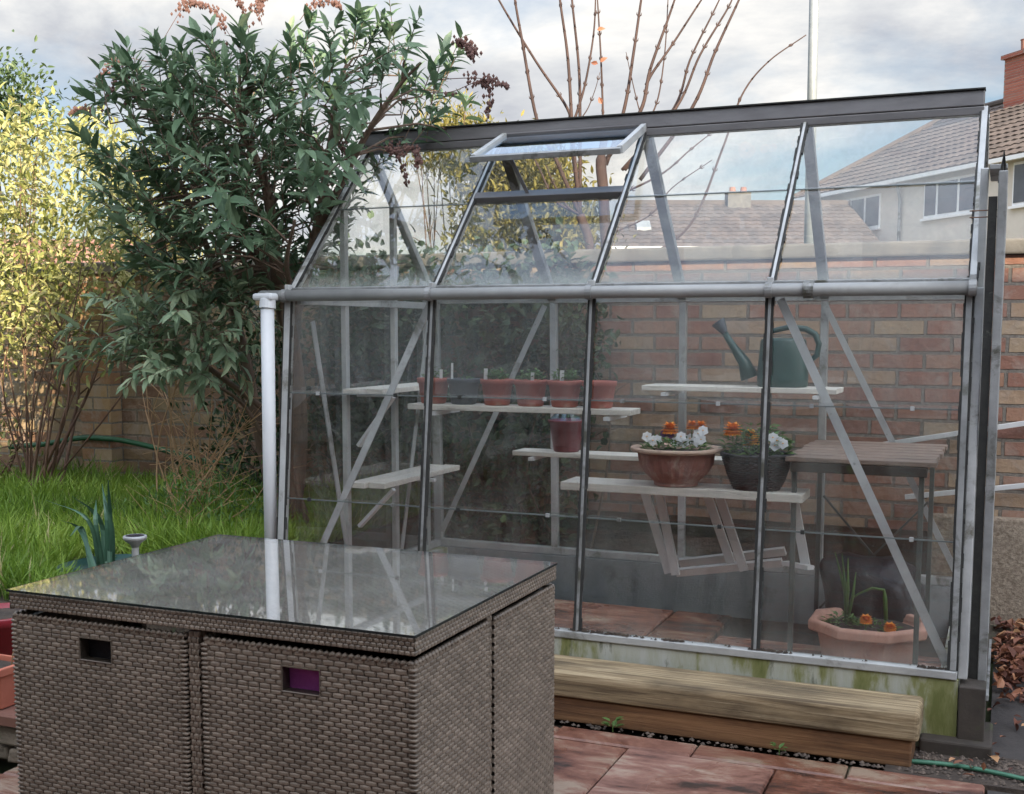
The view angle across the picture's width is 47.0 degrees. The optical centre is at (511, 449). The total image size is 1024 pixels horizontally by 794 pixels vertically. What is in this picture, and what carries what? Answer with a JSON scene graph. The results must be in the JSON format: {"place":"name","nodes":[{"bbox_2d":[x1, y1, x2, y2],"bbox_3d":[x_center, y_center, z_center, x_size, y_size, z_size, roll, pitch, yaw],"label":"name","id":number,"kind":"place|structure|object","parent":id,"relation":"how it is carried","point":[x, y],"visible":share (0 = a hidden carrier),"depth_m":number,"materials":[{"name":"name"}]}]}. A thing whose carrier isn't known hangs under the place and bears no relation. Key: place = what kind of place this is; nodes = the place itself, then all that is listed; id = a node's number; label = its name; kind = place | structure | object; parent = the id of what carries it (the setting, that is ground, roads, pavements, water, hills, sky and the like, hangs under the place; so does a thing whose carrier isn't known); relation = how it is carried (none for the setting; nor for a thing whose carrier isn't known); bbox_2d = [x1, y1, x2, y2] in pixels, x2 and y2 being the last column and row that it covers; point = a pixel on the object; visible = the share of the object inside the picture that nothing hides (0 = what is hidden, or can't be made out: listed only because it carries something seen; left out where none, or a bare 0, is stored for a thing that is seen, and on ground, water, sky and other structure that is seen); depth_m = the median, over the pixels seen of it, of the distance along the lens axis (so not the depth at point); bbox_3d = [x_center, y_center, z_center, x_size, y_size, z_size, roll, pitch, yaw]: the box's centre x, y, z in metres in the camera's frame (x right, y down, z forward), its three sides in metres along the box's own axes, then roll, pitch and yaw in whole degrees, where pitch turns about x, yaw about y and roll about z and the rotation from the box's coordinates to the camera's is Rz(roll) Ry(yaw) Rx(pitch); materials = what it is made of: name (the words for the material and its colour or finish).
{"place":"outdoors","nodes":[
{"label":"outdoors","id":0,"kind":"place"},
{"bbox_2d":[0,239,180,263],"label":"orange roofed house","id":1,"kind":"structure","parent":0,"point":[69,244],"depth_m":23.67,"materials":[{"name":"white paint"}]},
{"bbox_2d":[0,510,434,632],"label":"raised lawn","id":2,"kind":"structure","parent":0,"point":[380,537],"depth_m":5.60,"materials":[{"name":"green plant"}]},
{"bbox_2d":[0,373,69,481],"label":"variegated shrub","id":3,"kind":"object","parent":2,"relation":"on","point":[12,455],"visible":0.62,"depth_m":6.74,"materials":[{"name":"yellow plant"}]},
{"bbox_2d":[22,278,125,489],"bbox_3d":[-2.320,-0.303,6.278,0.578,1.207,0.659,-2,6,-17],"label":"variegated shrub","id":4,"kind":"object","parent":2,"relation":"on","point":[57,449],"visible":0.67,"depth_m":6.31,"materials":[{"name":"yellow plant"}]},
{"bbox_2d":[47,480,139,574],"bbox_3d":[-1.502,0.368,4.468,0.439,0.523,0.445,-3,7,-28],"label":"planted pot","id":5,"kind":"object","parent":2,"relation":"on","point":[104,546],"visible":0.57,"depth_m":4.49,"materials":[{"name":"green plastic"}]},
{"bbox_2d":[0,81,214,490],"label":"variegated shrub","id":6,"kind":"object","parent":2,"relation":"on","point":[51,266],"visible":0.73,"depth_m":6.26,"materials":[{"name":"yellow plant"}]},
{"bbox_2d":[123,534,146,555],"bbox_3d":[-1.381,0.421,4.322,0.086,0.218,0.086,3,6,23],"label":"solar light","id":7,"kind":"object","parent":2,"relation":"on","point":[134,541],"visible":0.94,"depth_m":4.30,"materials":[{"name":"metal"}]},
{"bbox_2d":[122,312,308,516],"bbox_3d":[-1.450,-0.131,5.443,1.093,1.031,0.563,3,6,23],"label":"dry perennial","id":8,"kind":"object","parent":2,"relation":"on","point":[180,459],"visible":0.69,"depth_m":5.45,"materials":[{"name":"brown plant"}]},
{"bbox_2d":[0,448,454,600],"bbox_3d":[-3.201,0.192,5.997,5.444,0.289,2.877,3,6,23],"label":"grass","id":9,"kind":"structure","parent":2,"relation":"on","point":[38,542],"depth_m":5.29,"materials":[{"name":"green plant"}]},
{"bbox_2d":[161,224,358,497],"bbox_3d":[-1.286,-0.326,6.066,0.968,1.677,0.804,3,6,23],"label":"evergreen shrub","id":10,"kind":"object","parent":2,"relation":"on","point":[278,352],"visible":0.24,"depth_m":6.03,"materials":[{"name":"green plant"}]},
{"bbox_2d":[49,0,509,528],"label":"buddleia tree","id":11,"kind":"object","parent":2,"relation":"on","point":[173,147],"visible":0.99,"depth_m":4.86,"materials":[{"name":"green plant"}]},
{"bbox_2d":[0,726,984,793],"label":"patio","id":12,"kind":"structure","parent":0,"point":[586,761],"depth_m":3.46,"materials":[{"name":"stone"}]},
{"bbox_2d":[11,609,192,793],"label":"rattan chair","id":13,"kind":"object","parent":12,"relation":"on","point":[102,706],"visible":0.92,"depth_m":2.65,"materials":[{"name":"wicker"}]},
{"bbox_2d":[6,534,557,793],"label":"garden table","id":14,"kind":"object","parent":12,"relation":"on","point":[414,603],"visible":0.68,"depth_m":2.68,"materials":[{"name":"wicker"}]},
{"bbox_2d":[201,621,488,793],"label":"rattan chair","id":15,"kind":"object","parent":12,"relation":"on","point":[284,717],"visible":0.98,"depth_m":2.45,"materials":[{"name":"brown wicker"}]},
{"bbox_2d":[307,583,554,793],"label":"rattan chair","id":16,"kind":"object","parent":12,"relation":"on","point":[522,677],"visible":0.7,"depth_m":2.88,"materials":[{"name":"brown wicker"}]},
{"bbox_2d":[0,663,992,773],"bbox_3d":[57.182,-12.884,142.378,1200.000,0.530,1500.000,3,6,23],"label":"ground","id":17,"kind":"structure","parent":0,"point":[5,766],"depth_m":4.19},
{"bbox_2d":[0,704,18,763],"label":"stone wall","id":18,"kind":"structure","parent":17,"relation":"on","point":[8,742],"depth_m":3.52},
{"bbox_2d":[0,652,15,708],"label":"terracotta trough","id":19,"kind":"object","parent":18,"relation":"on","point":[7,687],"visible":0.46,"depth_m":3.55,"materials":[{"name":"ceramic"}]},
{"bbox_2d":[0,602,23,655],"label":"glazed pot","id":20,"kind":"object","parent":18,"relation":"on","point":[6,635],"visible":0.23,"depth_m":3.75,"materials":[{"name":"red ceramic"}]},
{"bbox_2d":[0,29,73,263],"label":"green tree","id":21,"kind":"object","parent":17,"relation":"on","point":[12,65],"visible":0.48,"depth_m":8.22,"materials":[{"name":"green plant"}]},
{"bbox_2d":[57,132,223,261],"bbox_3d":[-2.617,-0.928,8.584,1.172,2.692,1.244,3,6,23],"label":"golden shrub","id":22,"kind":"object","parent":17,"relation":"on","point":[140,235],"visible":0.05,"depth_m":8.37,"materials":[{"name":"yellow plant"}]},
{"bbox_2d":[392,89,496,252],"bbox_3d":[-0.483,-1.281,9.488,1.018,3.219,0.968,3,6,23],"label":"golden conifer","id":23,"kind":"object","parent":17,"relation":"on","point":[429,165],"visible":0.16,"depth_m":9.28,"materials":[{"name":"yellow plant"}]},
{"bbox_2d":[0,238,1023,626],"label":"brick wall","id":24,"kind":"structure","parent":17,"relation":"on","point":[906,352],"depth_m":5.57,"materials":[{"name":"brown brick"}]},
{"bbox_2d":[8,435,226,466],"bbox_3d":[-2.340,-0.007,6.896,1.591,0.150,0.031,3,6,23],"label":"garden hose","id":25,"kind":"object","parent":24,"relation":"attached to","point":[114,439],"visible":0.67,"depth_m":6.87,"materials":[{"name":"rubber"}]},
{"bbox_2d":[296,210,622,546],"bbox_3d":[-0.320,-0.222,6.079,1.896,2.037,0.698,3,6,23],"label":"ivy","id":26,"kind":"object","parent":24,"relation":"attached to","point":[521,425],"visible":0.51,"depth_m":5.96,"materials":[{"name":"green plant"}]},
{"bbox_2d":[519,268,628,548],"bbox_3d":[0.294,-0.074,5.691,0.431,1.594,0.431,-2,6,-18],"label":"ivy","id":27,"kind":"object","parent":24,"relation":"attached to","point":[573,327],"visible":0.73,"depth_m":5.65,"materials":[{"name":"green plant"}]},
{"bbox_2d":[886,421,1023,442],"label":"wall rail","id":28,"kind":"object","parent":24,"relation":"attached to","point":[955,433],"depth_m":5.16,"materials":[{"name":"white metal"}]},
{"bbox_2d":[905,483,1023,498],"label":"wall rail","id":29,"kind":"object","parent":24,"relation":"attached to","point":[997,488],"depth_m":5.17,"materials":[{"name":"white metal"}]},
{"bbox_2d":[427,96,636,252],"bbox_3d":[0.117,-1.163,9.164,1.497,3.065,1.511,3,6,23],"label":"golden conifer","id":30,"kind":"object","parent":17,"relation":"on","point":[503,223],"visible":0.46,"depth_m":8.75,"materials":[{"name":"yellow plant"}]},
{"bbox_2d":[498,0,805,248],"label":"bare tree","id":31,"kind":"object","parent":17,"relation":"on","point":[602,161],"visible":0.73,"depth_m":7.59,"materials":[{"name":"brown plant"}]},
{"bbox_2d":[600,187,879,248],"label":"brick house","id":32,"kind":"structure","parent":17,"relation":"on","point":[737,219],"depth_m":34.92,"materials":[{"name":"grey tile"}]},
{"bbox_2d":[804,0,818,243],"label":"lamp post","id":33,"kind":"object","parent":17,"relation":"on","point":[812,58],"visible":0.19,"depth_m":10.76,"materials":[{"name":"white metal"}]},
{"bbox_2d":[0,0,1023,259],"label":"sky","id":34,"kind":"structure","parent":0,"point":[866,47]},
{"bbox_2d":[554,719,884,771],"bbox_3d":[-0.883,1.315,1.522,2.680,0.270,5.980,3,6,23],"label":"patio bedding","id":35,"kind":"object","parent":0,"point":[557,723],"depth_m":3.80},
{"bbox_2d":[602,716,622,731],"bbox_3d":[0.325,0.890,3.823,0.075,0.050,0.044,-1,6,-15],"label":"weed","id":36,"kind":"object","parent":35,"relation":"on","point":[614,723],"visible":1,"depth_m":3.82,"materials":[{"name":"green plant"}]},
{"bbox_2d":[253,87,1007,760],"bbox_3d":[0.506,-0.222,4.693,2.708,2.206,1.560,3,6,23],"label":"greenhouse","id":37,"kind":"object","parent":35,"relation":"on","point":[953,689],"visible":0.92,"depth_m":4.35,"materials":[{"name":"metal"}]},
{"bbox_2d":[343,382,448,446],"bbox_3d":[-0.485,-0.160,5.245,0.185,0.258,0.760,3,6,23],"label":"plant shelf","id":38,"kind":"object","parent":37,"relation":"attached to","point":[403,387],"visible":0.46,"depth_m":5.02,"materials":[{"name":"white wood"}]},
{"bbox_2d":[352,464,459,527],"bbox_3d":[-0.466,0.209,5.313,0.197,0.212,0.762,3,6,23],"label":"plant shelf","id":39,"kind":"object","parent":37,"relation":"attached to","point":[395,478],"visible":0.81,"depth_m":5.11,"materials":[{"name":"white wood"}]},
{"bbox_2d":[408,402,639,420],"bbox_3d":[0.047,-0.155,4.626,0.930,0.042,0.230,3,6,23],"label":"plant shelf","id":40,"kind":"object","parent":37,"relation":"attached to","point":[615,413],"visible":0.91,"depth_m":4.53,"materials":[{"name":"white wood"}]},
{"bbox_2d":[417,367,448,403],"bbox_3d":[-0.316,-0.262,4.736,0.135,0.147,0.135,3,6,23],"label":"flower pot","id":41,"kind":"object","parent":40,"relation":"on","point":[440,385],"visible":0.66,"depth_m":4.69,"materials":[{"name":"ceramic"}]},
{"bbox_2d":[447,363,479,404],"bbox_3d":[-0.192,-0.264,4.683,0.135,0.163,0.135,3,6,23],"label":"flower pot","id":42,"kind":"object","parent":40,"relation":"on","point":[466,386],"visible":0.98,"depth_m":4.64,"materials":[{"name":"grey plastic"}]},
{"bbox_2d":[480,367,513,405],"bbox_3d":[-0.058,-0.251,4.628,0.135,0.147,0.135,3,6,23],"label":"flower pot","id":43,"kind":"object","parent":40,"relation":"on","point":[499,386],"visible":1,"depth_m":4.59,"materials":[{"name":"ceramic"}]},
{"bbox_2d":[513,368,547,406],"bbox_3d":[0.073,-0.245,4.573,0.135,0.149,0.135,-5,8,-41],"label":"flower pot","id":44,"kind":"object","parent":40,"relation":"on","point":[532,386],"visible":1,"depth_m":4.53,"materials":[{"name":"ceramic"}]},
{"bbox_2d":[547,368,581,407],"bbox_3d":[0.205,-0.240,4.521,0.138,0.149,0.141,3,6,23],"label":"flower pot","id":45,"kind":"object","parent":40,"relation":"on","point":[561,388],"visible":1,"depth_m":4.48,"materials":[{"name":"ceramic"}]},
{"bbox_2d":[582,380,616,408],"bbox_3d":[0.332,-0.211,4.468,0.135,0.102,0.135,3,6,23],"label":"flower pot","id":46,"kind":"object","parent":40,"relation":"on","point":[603,389],"visible":0.77,"depth_m":4.42,"materials":[{"name":"ceramic"}]},
{"bbox_2d":[512,448,723,464],"bbox_3d":[0.548,0.036,4.886,1.115,0.037,0.220,3,6,23],"label":"plant shelf","id":47,"kind":"object","parent":37,"relation":"attached to","point":[536,453],"visible":0.48,"depth_m":4.93,"materials":[{"name":"white wood"}]},
{"bbox_2d":[548,414,581,452],"bbox_3d":[0.231,-0.083,4.981,0.161,0.179,0.161,3,6,23],"label":"flower pot","id":48,"kind":"object","parent":47,"relation":"on","point":[566,434],"visible":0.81,"depth_m":4.93,"materials":[{"name":"red plastic"}]},
{"bbox_2d":[560,477,813,576],"bbox_3d":[0.717,0.334,4.708,0.979,0.413,0.381,3,6,23],"label":"plant shelf","id":49,"kind":"object","parent":37,"relation":"attached to","point":[707,492],"visible":0.94,"depth_m":4.70,"materials":[{"name":"white wood"}]},
{"bbox_2d":[630,420,723,486],"bbox_3d":[0.641,0.009,4.591,0.364,0.256,0.364,3,6,23],"label":"flower bowl","id":50,"kind":"object","parent":49,"relation":"on","point":[680,459],"visible":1,"depth_m":4.51,"materials":[{"name":"ceramic"}]},
{"bbox_2d":[717,422,796,491],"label":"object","id":51,"kind":"object","parent":49,"relation":"on","point":[741,467],"visible":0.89,"depth_m":4.42,"materials":[{"name":"wicker"}]},
{"bbox_2d":[642,383,843,399],"bbox_3d":[0.978,-0.252,5.003,0.818,0.042,0.300,3,6,23],"label":"plant shelf","id":52,"kind":"object","parent":37,"relation":"attached to","point":[671,389],"visible":0.98,"depth_m":4.93,"materials":[{"name":"white wood"}]},
{"bbox_2d":[712,318,821,387],"bbox_3d":[1.062,-0.410,4.930,0.458,0.287,0.153,3,6,23],"label":"watering can","id":53,"kind":"object","parent":52,"relation":"on","point":[789,369],"visible":0.75,"depth_m":4.84,"materials":[{"name":"green plastic"}]},
{"bbox_2d":[968,150,1007,680],"bbox_3d":[1.585,-0.110,3.905,0.053,1.647,0.660,3,6,23],"label":"sliding door","id":54,"kind":"structure","parent":37,"relation":"in","point":[995,261],"depth_m":3.61,"materials":[{"name":"metal"}]},
{"bbox_2d":[554,695,915,766],"bbox_3d":[0.246,0.858,3.996,2.122,0.082,0.182,3,6,23],"label":"timber sleeper","id":55,"kind":"object","parent":35,"relation":"on","point":[856,747],"visible":0.39,"depth_m":3.70,"materials":[{"name":"brown wood"}]},
{"bbox_2d":[554,654,923,741],"bbox_3d":[0.253,0.771,3.978,2.142,0.090,0.198,3,6,23],"label":"timber sleeper","id":56,"kind":"object","parent":55,"relation":"on","point":[895,716],"visible":0.59,"depth_m":3.71,"materials":[{"name":"brown wood"}]},
{"bbox_2d":[770,742,787,754],"bbox_3d":[0.820,0.918,3.608,0.050,0.039,0.044,-1,6,-14],"label":"weed","id":57,"kind":"object","parent":35,"relation":"on","point":[780,745],"visible":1,"depth_m":3.62,"materials":[{"name":"green plant"}]},
{"bbox_2d":[674,612,946,657],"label":"greenhouse floor","id":58,"kind":"structure","parent":0,"point":[770,630],"depth_m":5.00,"materials":[{"name":"reddish stone paving slabs"}]},
{"bbox_2d":[554,599,941,666],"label":"greenhouse paving","id":59,"kind":"structure","parent":58,"relation":"on","point":[676,625],"depth_m":5.02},
{"bbox_2d":[785,440,947,664],"bbox_3d":[1.398,0.392,4.641,0.541,0.787,0.740,3,6,23],"label":"potting table","id":60,"kind":"object","parent":59,"relation":"on","point":[891,458],"visible":0.82,"depth_m":4.42,"materials":[{"name":"brown wood"}]},
{"bbox_2d":[808,552,927,663],"bbox_3d":[1.378,0.595,4.539,0.435,0.404,0.426,3,6,23],"label":"octagonal planter","id":61,"kind":"object","parent":59,"relation":"on","point":[844,633],"visible":0.93,"depth_m":4.44,"materials":[{"name":"ceramic"}]},
{"bbox_2d":[819,552,924,622],"bbox_3d":[1.463,0.606,4.790,0.407,0.380,0.291,3,6,23],"label":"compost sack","id":62,"kind":"object","parent":58,"relation":"on","point":[883,572],"visible":0.41,"depth_m":4.68,"materials":[{"name":"grey plastic"}]},
{"bbox_2d":[794,39,1023,241],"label":"cream house","id":63,"kind":"structure","parent":0,"point":[938,150],"depth_m":33.61,"materials":[{"name":"grey tile"}]},
{"bbox_2d":[846,193,880,230],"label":"window","id":64,"kind":"structure","parent":63,"relation":"in","point":[868,208],"depth_m":35.70,"materials":[{"name":"white paint"}]},
{"bbox_2d":[920,173,974,221],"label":"window","id":65,"kind":"structure","parent":63,"relation":"in","point":[941,201],"depth_m":32.15,"materials":[{"name":"white paint"}]},
{"bbox_2d":[1008,161,1023,208],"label":"window","id":66,"kind":"structure","parent":63,"relation":"in","point":[1018,167],"depth_m":29.59,"materials":[{"name":"white paint"}]},
{"bbox_2d":[884,746,1023,793],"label":"gravel bed","id":67,"kind":"object","parent":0,"point":[988,785],"visible":0.25,"depth_m":3.46,"materials":[{"name":"grey gravel"}]},
{"bbox_2d":[554,720,1023,786],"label":"gravel","id":68,"kind":"structure","parent":67,"relation":"on","point":[934,758],"depth_m":3.52,"materials":[{"name":"grey gravel"}]},
{"bbox_2d":[912,759,1023,780],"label":"garden hose","id":69,"kind":"object","parent":68,"relation":"on","point":[968,767],"visible":1,"depth_m":3.47,"materials":[{"name":"green rubber"}]},
{"bbox_2d":[987,651,1023,793],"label":"path","id":70,"kind":"structure","parent":0,"point":[1010,745],"depth_m":3.94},
{"bbox_2d":[949,615,1023,774],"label":"fallen leaves","id":71,"kind":"object","parent":70,"relation":"on","point":[1011,650],"visible":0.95,"depth_m":4.53,"materials":[{"name":"brown plant"}]},
{"bbox_2d":[990,625,1022,663],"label":"soil bed","id":72,"kind":"object","parent":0,"point":[993,632],"depth_m":5.03,"materials":[{"name":"brown soil"}]}
]}

